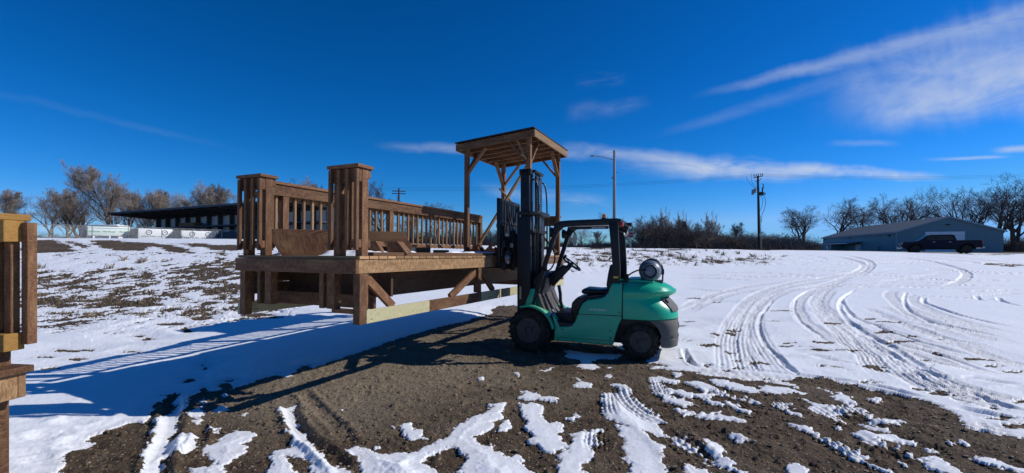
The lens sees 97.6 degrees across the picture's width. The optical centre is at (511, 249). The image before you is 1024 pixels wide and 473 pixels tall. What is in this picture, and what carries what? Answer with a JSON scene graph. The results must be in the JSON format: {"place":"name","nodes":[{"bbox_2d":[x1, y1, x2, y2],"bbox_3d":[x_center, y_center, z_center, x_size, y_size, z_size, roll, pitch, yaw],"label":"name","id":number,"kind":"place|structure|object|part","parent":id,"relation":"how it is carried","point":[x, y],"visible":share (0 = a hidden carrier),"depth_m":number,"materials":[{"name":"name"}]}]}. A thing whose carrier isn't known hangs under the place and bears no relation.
{"place":"outdoors","nodes":[
{"label":"outdoors","id":0,"kind":"place"},
{"bbox_2d":[0,0,1023,246],"label":"sky","id":1,"kind":"structure","parent":0,"point":[166,95],"materials":[{"name":"blue"}]},
{"bbox_2d":[9,238,1023,472],"bbox_3d":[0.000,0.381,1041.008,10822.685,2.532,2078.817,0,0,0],"label":"ground","id":2,"kind":"structure","parent":0,"point":[769,323],"depth_m":5.60,"materials":[{"name":"white snow"}]},
{"bbox_2d":[0,189,34,221],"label":"bare tree","id":3,"kind":"object","parent":2,"relation":"on","point":[9,202],"visible":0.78,"depth_m":65.44,"materials":[{"name":"brown plant"}]},
{"bbox_2d":[0,213,36,472],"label":"wooden stage","id":4,"kind":"object","parent":2,"relation":"on","point":[15,230],"visible":1,"depth_m":2.64,"materials":[{"name":"brown wood"}]},
{"bbox_2d":[15,187,94,237],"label":"bare tree","id":5,"kind":"object","parent":2,"relation":"on","point":[50,231],"visible":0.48,"depth_m":74.59,"materials":[{"name":"brown plant"}]},
{"bbox_2d":[32,187,86,237],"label":"bare tree","id":6,"kind":"object","parent":2,"relation":"on","point":[67,196],"visible":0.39,"depth_m":78.94,"materials":[{"name":"brown plant"}]},
{"bbox_2d":[44,194,106,237],"bbox_3d":[-64.297,-4.609,65.895,6.635,8.181,9.963,0,0,-31],"label":"bare tree","id":7,"kind":"object","parent":2,"relation":"on","point":[82,214],"visible":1,"depth_m":65.00,"materials":[{"name":"brown plant"}]},
{"bbox_2d":[58,159,131,224],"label":"bare tree","id":8,"kind":"object","parent":2,"relation":"on","point":[93,176],"visible":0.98,"depth_m":69.56,"materials":[{"name":"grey plant"}]},
{"bbox_2d":[80,226,127,237],"bbox_3d":[-40.693,-1.664,44.959,2.016,1.176,3.525,0,0,32],"label":"wrapped lumber","id":9,"kind":"object","parent":2,"relation":"on","point":[103,230],"visible":0.81,"depth_m":44.06,"materials":[{"name":"white paint"}]},
{"bbox_2d":[88,224,129,237],"bbox_3d":[-50.316,-2.085,56.005,3.500,2.170,2.020,0,0,-6],"label":"lumber","id":10,"kind":"object","parent":2,"relation":"on","point":[111,236],"visible":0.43,"depth_m":55.08,"materials":[{"name":"white paint"}]},
{"bbox_2d":[104,189,146,228],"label":"bare tree","id":11,"kind":"object","parent":2,"relation":"on","point":[133,198],"visible":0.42,"depth_m":77.89,"materials":[{"name":"brown plant"}]},
{"bbox_2d":[37,224,256,238],"bbox_3d":[-31.929,-1.296,47.000,27.863,1.940,0.054,0,0,-40],"label":"chain link fence","id":12,"kind":"object","parent":2,"relation":"on","point":[125,232],"visible":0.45,"depth_m":42.72,"materials":[{"name":"grey metal"}]},
{"bbox_2d":[130,228,172,238],"bbox_3d":[-37.192,-1.589,46.255,2.046,1.060,2.958,0,0,32],"label":"wrapped lumber","id":13,"kind":"object","parent":2,"relation":"on","point":[139,233],"visible":0.93,"depth_m":45.42,"materials":[{"name":"white plastic"}]},
{"bbox_2d":[119,187,187,227],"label":"bare tree","id":14,"kind":"object","parent":2,"relation":"on","point":[154,203],"visible":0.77,"depth_m":73.39,"materials":[{"name":"brown plant"}]},
{"bbox_2d":[137,188,177,226],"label":"bare tree","id":15,"kind":"object","parent":2,"relation":"on","point":[165,194],"visible":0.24,"depth_m":79.11,"materials":[{"name":"brown plant"}]},
{"bbox_2d":[163,190,200,207],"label":"bare tree","id":16,"kind":"object","parent":2,"relation":"on","point":[176,199],"visible":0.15,"depth_m":81.35,"materials":[{"name":"brown plant"}]},
{"bbox_2d":[173,230,215,238],"bbox_3d":[-33.921,-1.479,47.894,2.046,0.986,3.285,0,0,32],"label":"wrapped lumber","id":17,"kind":"object","parent":2,"relation":"on","point":[211,234],"visible":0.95,"depth_m":46.98,"materials":[{"name":"white plastic"}]},
{"bbox_2d":[173,179,236,206],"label":"bare tree","id":18,"kind":"object","parent":2,"relation":"on","point":[204,197],"visible":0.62,"depth_m":74.90,"materials":[{"name":"brown plant"}]},
{"bbox_2d":[196,183,232,204],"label":"bare tree","id":19,"kind":"object","parent":2,"relation":"on","point":[219,191],"visible":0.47,"depth_m":77.26,"materials":[{"name":"brown plant"}]},
{"bbox_2d":[107,201,333,231],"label":"lumber shed","id":20,"kind":"structure","parent":2,"relation":"on","point":[219,217],"depth_m":59.65,"materials":[{"name":"grey metal"}]},
{"bbox_2d":[179,222,202,225],"bbox_3d":[-44.711,-3.455,62.355,3.600,0.470,1.180,0,0,27],"label":"lumber bundle","id":21,"kind":"object","parent":20,"relation":"on","point":[191,224],"visible":0.84,"depth_m":61.68,"materials":[{"name":"brown wood"}]},
{"bbox_2d":[216,231,256,238],"bbox_3d":[-29.820,-1.429,50.198,5.420,1.029,2.030,0,0,-30],"label":"lumber stack","id":22,"kind":"object","parent":2,"relation":"on","point":[230,235],"visible":0.28,"depth_m":48.50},
{"bbox_2d":[298,176,324,188],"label":"bare tree","id":23,"kind":"object","parent":2,"relation":"on","point":[308,183],"visible":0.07,"depth_m":73.83,"materials":[{"name":"brown plant"}]},
{"bbox_2d":[371,216,385,230],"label":"bare tree","id":24,"kind":"object","parent":2,"relation":"on","point":[372,221],"visible":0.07,"depth_m":90.16,"materials":[{"name":"brown plant"}]},
{"bbox_2d":[368,181,400,230],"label":"bare tree","id":25,"kind":"object","parent":2,"relation":"on","point":[375,195],"visible":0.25,"depth_m":72.06,"materials":[{"name":"brown plant"}]},
{"bbox_2d":[392,188,405,231],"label":"utility pole","id":26,"kind":"object","parent":2,"relation":"on","point":[398,191],"visible":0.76,"depth_m":71.91,"materials":[{"name":"brown wood"}]},
{"bbox_2d":[37,247,774,320],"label":"dry grass","id":27,"kind":"structure","parent":2,"relation":"on","point":[662,253],"depth_m":15.28,"materials":[{"name":"brown plant"}]},
{"bbox_2d":[394,217,433,236],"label":"bare tree","id":28,"kind":"object","parent":2,"relation":"on","point":[410,222],"visible":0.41,"depth_m":90.84,"materials":[{"name":"brown plant"}]},
{"bbox_2d":[423,201,455,241],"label":"bare tree","id":29,"kind":"object","parent":2,"relation":"on","point":[437,221],"visible":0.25,"depth_m":83.26,"materials":[{"name":"brown plant"}]},
{"bbox_2d":[440,223,462,239],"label":"bare tree","id":30,"kind":"object","parent":2,"relation":"on","point":[455,230],"visible":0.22,"depth_m":94.75,"materials":[{"name":"brown plant"}]},
{"bbox_2d":[474,229,495,239],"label":"bare tree","id":31,"kind":"object","parent":2,"relation":"on","point":[489,234],"visible":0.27,"depth_m":99.51,"materials":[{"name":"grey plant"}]},
{"bbox_2d":[37,227,1023,251],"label":"brush","id":32,"kind":"object","parent":2,"relation":"on","point":[797,244],"visible":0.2,"depth_m":83.31,"materials":[{"name":"brown plant"}]},
{"bbox_2d":[482,168,678,360],"bbox_3d":[0.710,0.144,7.376,3.823,2.909,1.200,0,0,20],"label":"forklift","id":33,"kind":"object","parent":2,"relation":"on","point":[636,317],"visible":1,"depth_m":6.86,"materials":[{"name":"metal"}]},
{"bbox_2d":[235,126,567,324],"bbox_3d":[-0.980,-0.803,8.000,1.968,3.220,6.840,0,-1,25],"label":"wooden stage","id":34,"kind":"object","parent":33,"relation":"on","point":[360,281],"visible":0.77,"depth_m":5.53,"materials":[{"name":"brown wood"}]},
{"bbox_2d":[272,229,411,254],"bbox_3d":[-2.037,-0.078,5.484,1.579,0.300,0.240,1,-1,-22],"label":"ramp board","id":35,"kind":"object","parent":34,"relation":"on","point":[297,242],"visible":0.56,"depth_m":5.22,"materials":[{"name":"brown wood"}]},
{"bbox_2d":[272,250,501,255],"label":"snow","id":36,"kind":"structure","parent":34,"relation":"on","point":[348,253],"depth_m":5.09,"materials":[{"name":"white snow"}]},
{"bbox_2d":[368,241,386,251],"bbox_3d":[-1.568,-0.023,5.265,0.200,0.150,0.300,0,-1,0],"label":"wedge block","id":37,"kind":"object","parent":36,"relation":"on","point":[380,246],"depth_m":5.12,"materials":[{"name":"brown wood"}]},
{"bbox_2d":[386,241,410,253],"bbox_3d":[-1.358,-0.021,5.393,0.267,0.150,0.300,0,-1,0],"label":"wedge block","id":38,"kind":"object","parent":36,"relation":"on","point":[395,246],"depth_m":5.24,"materials":[{"name":"brown wood"}]},
{"bbox_2d":[415,247,448,252],"bbox_3d":[-1.328,0.030,7.449,0.550,0.130,0.110,1,-1,-25],"label":"cut block","id":39,"kind":"object","parent":34,"relation":"on","point":[422,249],"depth_m":7.37,"materials":[{"name":"brown wood"}]},
{"bbox_2d":[368,252,496,255],"bbox_3d":[-0.900,0.064,6.138,0.090,0.039,2.960,0,-1,25],"label":"loose board","id":40,"kind":"object","parent":34,"relation":"on","point":[422,254],"visible":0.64,"depth_m":5.64,"materials":[{"name":"brown wood"}]},
{"bbox_2d":[463,247,496,252],"bbox_3d":[-0.591,0.023,9.293,0.955,0.168,0.340,0,-1,-2],"label":"stair frame","id":41,"kind":"object","parent":34,"relation":"on","point":[468,249],"visible":0.36,"depth_m":9.12,"materials":[{"name":"brown wood"}]},
{"bbox_2d":[469,245,501,254],"bbox_3d":[-0.256,0.006,8.913,1.275,0.198,0.390,0,-1,-2],"label":"stair frame","id":42,"kind":"object","parent":34,"relation":"on","point":[475,248],"visible":0.32,"depth_m":8.71,"materials":[{"name":"brown wood"}]},
{"bbox_2d":[570,229,592,245],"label":"bare tree","id":43,"kind":"object","parent":2,"relation":"on","point":[580,236],"visible":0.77,"depth_m":120.57,"materials":[{"name":"brown plant"}]},
{"bbox_2d":[589,231,606,242],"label":"bare tree","id":44,"kind":"object","parent":2,"relation":"on","point":[597,234],"visible":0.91,"depth_m":129.92,"materials":[{"name":"brown plant"}]},
{"bbox_2d":[590,150,617,217],"bbox_3d":[8.436,-4.473,41.000,2.570,9.211,0.338,0,0,0],"label":"street light","id":45,"kind":"object","parent":2,"relation":"on","point":[614,183],"visible":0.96,"depth_m":40.89,"materials":[{"name":"grey metal"}]},
{"bbox_2d":[625,220,658,248],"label":"bare bush","id":46,"kind":"object","parent":2,"relation":"on","point":[640,240],"visible":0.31,"depth_m":69.53,"materials":[{"name":"brown plant"}]},
{"bbox_2d":[597,212,687,248],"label":"bare bush","id":47,"kind":"object","parent":2,"relation":"on","point":[649,227],"visible":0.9,"depth_m":65.75,"materials":[{"name":"brown plant"}]},
{"bbox_2d":[656,206,674,247],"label":"bare tree","id":48,"kind":"object","parent":2,"relation":"on","point":[666,221],"visible":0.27,"depth_m":85.79,"materials":[{"name":"brown plant"}]},
{"bbox_2d":[631,214,715,248],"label":"bare bush","id":49,"kind":"object","parent":2,"relation":"on","point":[662,221],"visible":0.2,"depth_m":69.32,"materials":[{"name":"brown plant"}]},
{"bbox_2d":[673,210,692,243],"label":"bare tree","id":50,"kind":"object","parent":2,"relation":"on","point":[678,217],"visible":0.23,"depth_m":87.92,"materials":[{"name":"brown plant"}]},
{"bbox_2d":[678,222,689,248],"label":"bare tree","id":51,"kind":"object","parent":2,"relation":"on","point":[680,233],"visible":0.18,"depth_m":81.73,"materials":[{"name":"brown plant"}]},
{"bbox_2d":[663,222,723,248],"bbox_3d":[26.355,-1.987,66.458,8.325,4.311,10.034,0,0,-4],"label":"bare bush","id":52,"kind":"object","parent":2,"relation":"on","point":[696,234],"visible":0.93,"depth_m":64.63,"materials":[{"name":"brown plant"}]},
{"bbox_2d":[690,232,720,248],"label":"bare bush","id":53,"kind":"object","parent":2,"relation":"on","point":[710,243],"visible":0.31,"depth_m":75.51,"materials":[{"name":"brown plant"}]},
{"bbox_2d":[701,212,723,238],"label":"bare tree","id":54,"kind":"object","parent":2,"relation":"on","point":[714,225],"visible":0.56,"depth_m":83.58,"materials":[{"name":"brown plant"}]},
{"bbox_2d":[701,232,748,248],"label":"bare bush","id":55,"kind":"object","parent":2,"relation":"on","point":[726,239],"visible":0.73,"depth_m":79.53,"materials":[{"name":"brown plant"}]},
{"bbox_2d":[728,222,748,249],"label":"bare tree","id":56,"kind":"object","parent":2,"relation":"on","point":[738,229],"visible":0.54,"depth_m":87.84,"materials":[{"name":"brown plant"}]},
{"bbox_2d":[746,173,765,249],"bbox_3d":[33.761,-5.083,61.967,2.756,10.926,0.472,0,0,0],"label":"utility pole","id":57,"kind":"object","parent":2,"relation":"on","point":[759,194],"visible":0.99,"depth_m":61.89,"materials":[{"name":"brown wood"}]},
{"bbox_2d":[378,175,1017,188],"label":"overhead wire","id":58,"kind":"object","parent":57,"relation":"attached to","point":[727,177],"visible":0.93,"depth_m":62.71,"materials":[{"name":"black metal"}]},
{"bbox_2d":[399,174,1009,187],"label":"overhead wire","id":59,"kind":"object","parent":57,"relation":"attached to","point":[711,177],"visible":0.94,"depth_m":63.07,"materials":[{"name":"black metal"}]},
{"bbox_2d":[409,176,1002,190],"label":"overhead wire","id":60,"kind":"object","parent":57,"relation":"attached to","point":[661,183],"visible":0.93,"depth_m":64.27,"materials":[{"name":"black metal"}]},
{"bbox_2d":[742,232,769,248],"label":"bare bush","id":61,"kind":"object","parent":2,"relation":"on","point":[750,238],"visible":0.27,"depth_m":82.47,"materials":[{"name":"brown plant"}]},
{"bbox_2d":[738,231,797,249],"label":"bare bush","id":62,"kind":"object","parent":2,"relation":"on","point":[763,237],"visible":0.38,"depth_m":88.87,"materials":[{"name":"brown plant"}]},
{"bbox_2d":[778,205,820,241],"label":"bare tree","id":63,"kind":"object","parent":2,"relation":"on","point":[801,225],"visible":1,"depth_m":109.30,"materials":[{"name":"brown plant"}]},
{"bbox_2d":[810,197,884,232],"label":"bare tree","id":64,"kind":"object","parent":2,"relation":"on","point":[848,213],"visible":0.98,"depth_m":130.31,"materials":[{"name":"brown plant"}]},
{"bbox_2d":[833,206,901,229],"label":"bare tree","id":65,"kind":"object","parent":2,"relation":"on","point":[865,218],"visible":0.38,"depth_m":141.91,"materials":[{"name":"brown plant"}]},
{"bbox_2d":[866,184,945,223],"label":"bare tree","id":66,"kind":"object","parent":2,"relation":"on","point":[885,208],"visible":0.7,"depth_m":140.43,"materials":[{"name":"brown plant"}]},
{"bbox_2d":[814,216,1007,252],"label":"metal building","id":67,"kind":"structure","parent":2,"relation":"on","point":[886,237],"depth_m":79.58,"materials":[{"name":"grey"}]},
{"bbox_2d":[855,244,860,250],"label":"double door","id":68,"kind":"structure","parent":67,"relation":"in","point":[857,246],"depth_m":96.38,"materials":[{"name":"grey metal"}]},
{"bbox_2d":[925,231,964,251],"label":"overhead door","id":69,"kind":"structure","parent":67,"relation":"in","point":[959,235],"depth_m":77.43,"materials":[{"name":"grey metal"}]},
{"bbox_2d":[887,199,936,222],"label":"bare tree","id":70,"kind":"object","parent":2,"relation":"on","point":[912,216],"visible":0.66,"depth_m":132.93,"materials":[{"name":"brown plant"}]},
{"bbox_2d":[896,234,984,252],"bbox_3d":[40.928,-0.531,43.005,5.909,1.784,2.261,0,0,32],"label":"pickup truck","id":71,"kind":"object","parent":2,"relation":"on","point":[941,242],"visible":0.96,"depth_m":42.25,"materials":[{"name":"black paint"}]},
{"label":"window","id":72,"kind":"part","parent":71,"relation":"part of","materials":[{"name":"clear glass"}]},
{"label":"window","id":73,"kind":"part","parent":71,"relation":"part of","materials":[{"name":"black glass"}]},
{"bbox_2d":[914,185,1012,222],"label":"bare tree","id":74,"kind":"object","parent":2,"relation":"on","point":[937,214],"visible":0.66,"depth_m":104.82,"materials":[{"name":"brown plant"}]},
{"bbox_2d":[935,172,1023,233],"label":"bare tree","id":75,"kind":"object","parent":2,"relation":"on","point":[1005,199],"visible":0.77,"depth_m":97.44,"materials":[{"name":"brown plant"}]},
{"bbox_2d":[978,190,1023,251],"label":"bare tree","id":76,"kind":"object","parent":2,"relation":"on","point":[1014,239],"visible":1,"depth_m":86.48,"materials":[{"name":"brown plant"}]},
{"bbox_2d":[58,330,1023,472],"bbox_3d":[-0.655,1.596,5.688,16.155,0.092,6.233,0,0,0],"label":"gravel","id":77,"kind":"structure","parent":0,"point":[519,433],"depth_m":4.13,"materials":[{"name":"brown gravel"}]}
]}

